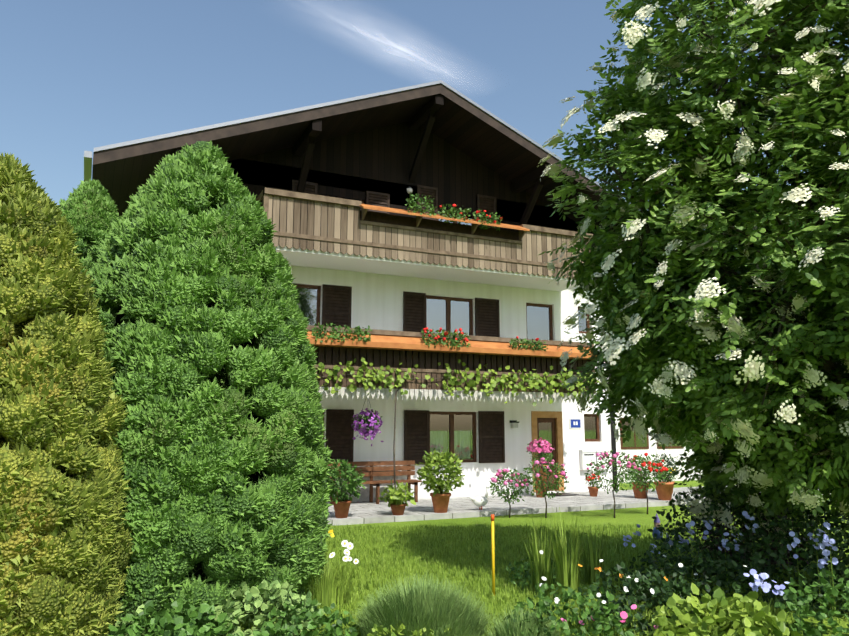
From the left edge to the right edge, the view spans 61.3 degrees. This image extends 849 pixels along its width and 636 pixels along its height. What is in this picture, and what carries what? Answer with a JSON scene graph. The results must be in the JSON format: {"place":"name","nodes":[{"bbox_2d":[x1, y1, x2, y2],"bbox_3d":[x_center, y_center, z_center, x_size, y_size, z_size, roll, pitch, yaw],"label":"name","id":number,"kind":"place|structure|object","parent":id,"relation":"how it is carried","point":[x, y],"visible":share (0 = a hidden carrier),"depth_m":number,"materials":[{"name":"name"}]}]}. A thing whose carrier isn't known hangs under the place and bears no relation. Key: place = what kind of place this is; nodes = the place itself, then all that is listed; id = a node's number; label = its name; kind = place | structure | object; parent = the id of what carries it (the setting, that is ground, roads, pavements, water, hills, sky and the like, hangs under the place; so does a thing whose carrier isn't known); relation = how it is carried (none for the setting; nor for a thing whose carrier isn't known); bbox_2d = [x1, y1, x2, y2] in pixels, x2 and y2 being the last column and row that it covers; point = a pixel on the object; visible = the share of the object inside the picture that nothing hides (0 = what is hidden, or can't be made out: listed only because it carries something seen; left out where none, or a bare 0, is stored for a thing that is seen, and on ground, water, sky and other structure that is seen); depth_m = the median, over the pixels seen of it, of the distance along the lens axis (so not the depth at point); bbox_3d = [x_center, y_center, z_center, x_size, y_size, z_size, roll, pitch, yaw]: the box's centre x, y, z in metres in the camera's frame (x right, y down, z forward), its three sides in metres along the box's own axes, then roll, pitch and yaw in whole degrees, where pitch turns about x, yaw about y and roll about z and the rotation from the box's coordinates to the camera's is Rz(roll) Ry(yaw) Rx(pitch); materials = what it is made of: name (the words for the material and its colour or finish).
{"place":"outdoors","nodes":[
{"label":"outdoors","id":0,"kind":"place"},
{"bbox_2d":[269,0,500,96],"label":"cloud","id":1,"kind":"structure","parent":0,"point":[367,34],"depth_m":1698.22,"materials":[{"name":"white"}]},
{"bbox_2d":[0,0,848,248],"label":"sky","id":2,"kind":"structure","parent":0,"point":[77,76],"materials":[{"name":"blue"}]},
{"bbox_2d":[147,480,848,635],"bbox_3d":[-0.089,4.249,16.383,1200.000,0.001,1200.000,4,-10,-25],"label":"ground","id":3,"kind":"structure","parent":0,"point":[640,516],"depth_m":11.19,"materials":[{"name":"green plant"}]},
{"bbox_2d":[0,152,133,635],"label":"conifer tree","id":4,"kind":"object","parent":3,"relation":"on","point":[66,544],"visible":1,"depth_m":5.33,"materials":[{"name":"yellow plant"}]},
{"bbox_2d":[59,179,121,274],"bbox_3d":[-4.970,0.676,10.307,2.628,5.556,2.609,4,-10,-25],"label":"conifer tree","id":5,"kind":"object","parent":3,"relation":"on","point":[89,209],"visible":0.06,"depth_m":10.22,"materials":[{"name":"green plant"}]},
{"bbox_2d":[85,141,333,628],"bbox_3d":[-2.489,0.528,7.603,3.169,5.098,3.090,4,-10,-25],"label":"conifer tree","id":6,"kind":"object","parent":3,"relation":"on","point":[220,442],"visible":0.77,"depth_m":6.57,"materials":[{"name":"green plant"}]},
{"bbox_2d":[227,121,618,499],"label":"house walls","id":7,"kind":"structure","parent":3,"relation":"on","point":[357,165],"depth_m":17.29,"materials":[{"name":"white paint"}]},
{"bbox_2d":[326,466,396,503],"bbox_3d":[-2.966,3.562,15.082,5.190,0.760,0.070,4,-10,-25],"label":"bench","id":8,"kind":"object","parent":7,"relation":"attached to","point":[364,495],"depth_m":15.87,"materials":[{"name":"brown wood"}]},
{"bbox_2d":[84,80,646,251],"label":"house roof","id":9,"kind":"structure","parent":7,"relation":"on","point":[441,109],"depth_m":15.98,"materials":[{"name":"brown wood"}]},
{"bbox_2d":[352,396,383,445],"bbox_3d":[-1.221,2.137,15.250,0.696,1.213,0.757,0,-9,1],"label":"hanging flower basket","id":10,"kind":"object","parent":7,"relation":"hanging from","point":[369,419],"visible":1,"depth_m":15.12,"materials":[{"name":"purple plant"}]},
{"bbox_2d":[256,187,592,291],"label":"upper balcony","id":11,"kind":"structure","parent":7,"relation":"attached to","point":[351,236],"depth_m":15.87,"materials":[{"name":"brown wood"}]},
{"bbox_2d":[312,193,547,350],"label":"flower boxes","id":12,"kind":"object","parent":7,"relation":"attached to","point":[455,333],"visible":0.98,"depth_m":15.70,"materials":[{"name":"green plant"}]},
{"bbox_2d":[291,180,599,491],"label":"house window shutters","id":13,"kind":"object","parent":7,"relation":"attached to","point":[428,431],"visible":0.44,"depth_m":17.29,"materials":[{"name":"brown wood"}]},
{"bbox_2d":[306,325,596,402],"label":"lower balcony","id":14,"kind":"structure","parent":7,"relation":"attached to","point":[392,349],"depth_m":15.54,"materials":[{"name":"brown wood"}]},
{"bbox_2d":[406,186,617,495],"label":"house exterior fixtures","id":15,"kind":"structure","parent":7,"relation":"attached to","point":[586,457],"depth_m":18.45,"materials":[{"name":"white paint"}]},
{"bbox_2d":[106,482,848,635],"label":"garden plants","id":16,"kind":"object","parent":3,"relation":"on","point":[433,610],"visible":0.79,"depth_m":6.03,"materials":[{"name":"green plant"}]},
{"bbox_2d":[491,514,494,595],"bbox_3d":[0.701,2.430,7.316,0.037,0.820,0.037,0,-9,-3],"label":"garden stake","id":17,"kind":"object","parent":3,"relation":"on","point":[493,554],"visible":0.85,"depth_m":7.31,"materials":[{"name":"yellow"}]},
{"bbox_2d":[489,469,529,517],"bbox_3d":[1.635,3.373,13.864,0.832,0.964,0.888,4,-10,-25],"label":"rose bush","id":18,"kind":"object","parent":3,"relation":"on","point":[501,474],"visible":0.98,"depth_m":13.81,"materials":[{"name":"pink plant"}]},
{"bbox_2d":[521,458,569,517],"bbox_3d":[2.331,3.276,13.838,0.971,1.146,0.971,4,-10,-25],"label":"rose bush","id":19,"kind":"object","parent":3,"relation":"on","point":[548,484],"visible":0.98,"depth_m":13.78,"materials":[{"name":"green plant"}]},
{"bbox_2d":[584,449,640,517],"bbox_3d":[3.660,3.202,13.856,1.041,1.297,1.047,4,-10,-25],"label":"rose bush","id":20,"kind":"object","parent":3,"relation":"on","point":[610,462],"visible":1,"depth_m":13.81,"materials":[{"name":"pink plant"}]},
{"bbox_2d":[623,453,671,513],"bbox_3d":[4.471,3.329,14.440,0.970,1.225,0.930,4,-10,-25],"label":"rose bush","id":21,"kind":"object","parent":3,"relation":"on","point":[651,466],"visible":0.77,"depth_m":14.36,"materials":[{"name":"plant"}]},
{"bbox_2d":[652,513,662,539],"bbox_3d":[3.607,3.228,11.099,0.160,0.400,0.152,4,-10,-25],"label":"garden gnome","id":22,"kind":"object","parent":3,"relation":"on","point":[656,523],"visible":0.56,"depth_m":11.06,"materials":[{"name":"blue"}]},
{"bbox_2d":[537,0,848,538],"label":"elder bush","id":23,"kind":"object","parent":3,"relation":"on","point":[729,369],"visible":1,"depth_m":6.89,"materials":[{"name":"green plant"}]},
{"bbox_2d":[691,188,836,318],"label":"trees","id":24,"kind":"object","parent":3,"relation":"on","point":[757,269],"depth_m":25.08,"materials":[{"name":"green plant"}]},
{"bbox_2d":[327,486,830,525],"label":"terrace paving","id":25,"kind":"structure","parent":0,"point":[381,511],"depth_m":15.02,"materials":[{"name":"grey stone"}]},
{"bbox_2d":[324,459,366,517],"bbox_3d":[-1.498,3.095,13.079,0.925,1.070,0.884,4,-10,-25],"label":"pot plant","id":26,"kind":"object","parent":25,"relation":"on","point":[341,504],"visible":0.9,"depth_m":12.94,"materials":[{"name":"green plant"}]},
{"bbox_2d":[327,460,421,503],"bbox_3d":[-1.082,3.577,15.590,2.050,0.885,0.480,4,-10,-25],"label":"bench","id":27,"kind":"object","parent":25,"relation":"on","point":[389,472],"visible":0.71,"depth_m":15.79,"materials":[{"name":"brown wood"}]},
{"bbox_2d":[378,479,415,514],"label":"potted plant","id":28,"kind":"object","parent":25,"relation":"on","point":[396,501],"visible":1,"depth_m":13.37,"materials":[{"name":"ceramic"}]},
{"bbox_2d":[416,448,464,512],"bbox_3d":[0.299,3.139,13.941,0.963,1.247,1.040,4,-10,-25],"label":"pot plant","id":29,"kind":"object","parent":25,"relation":"on","point":[440,496],"visible":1,"depth_m":13.75,"materials":[{"name":"green plant"}]},
{"bbox_2d":[312,357,599,490],"bbox_3d":[0.723,2.424,15.396,7.983,3.106,0.456,4,-10,-25],"label":"grapevine","id":30,"kind":"object","parent":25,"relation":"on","point":[389,380],"visible":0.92,"depth_m":15.63,"materials":[{"name":"green plant"}]},
{"bbox_2d":[469,485,489,509],"bbox_3d":[1.122,3.580,14.267,0.515,0.475,0.200,4,-10,-25],"label":"goose statue","id":31,"kind":"object","parent":25,"relation":"on","point":[479,501],"visible":0.96,"depth_m":14.19,"materials":[{"name":"white"}]},
{"bbox_2d":[526,438,552,497],"bbox_3d":[2.749,3.542,17.010,0.652,1.389,0.650,-7,-11,39],"label":"potted flowering plant","id":32,"kind":"object","parent":25,"relation":"on","point":[543,446],"visible":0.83,"depth_m":16.88,"materials":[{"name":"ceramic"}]},
{"bbox_2d":[584,473,600,496],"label":"pot plant","id":33,"kind":"object","parent":25,"relation":"on","point":[593,490],"visible":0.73,"depth_m":17.06,"materials":[{"name":"orange plant"}]},
{"bbox_2d":[628,455,652,498],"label":"pot plant","id":34,"kind":"object","parent":25,"relation":"on","point":[638,494],"visible":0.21,"depth_m":16.57,"materials":[{"name":"green plant"}]},
{"bbox_2d":[649,453,677,499],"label":"pot plant","id":35,"kind":"object","parent":25,"relation":"on","point":[664,491],"visible":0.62,"depth_m":16.18,"materials":[{"name":"red plant"}]},
{"bbox_2d":[548,396,702,482],"bbox_3d":[6.146,4.189,26.458,8.250,3.200,7.900,4,-10,-25],"label":"house annex","id":36,"kind":"object","parent":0,"point":[634,445],"visible":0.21,"depth_m":23.18,"materials":[{"name":"white paint"}]},
{"bbox_2d":[660,467,675,492],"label":"pot plant","id":37,"kind":"object","parent":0,"point":[671,477],"visible":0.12,"depth_m":17.95,"materials":[{"name":"green plant"}]}
]}

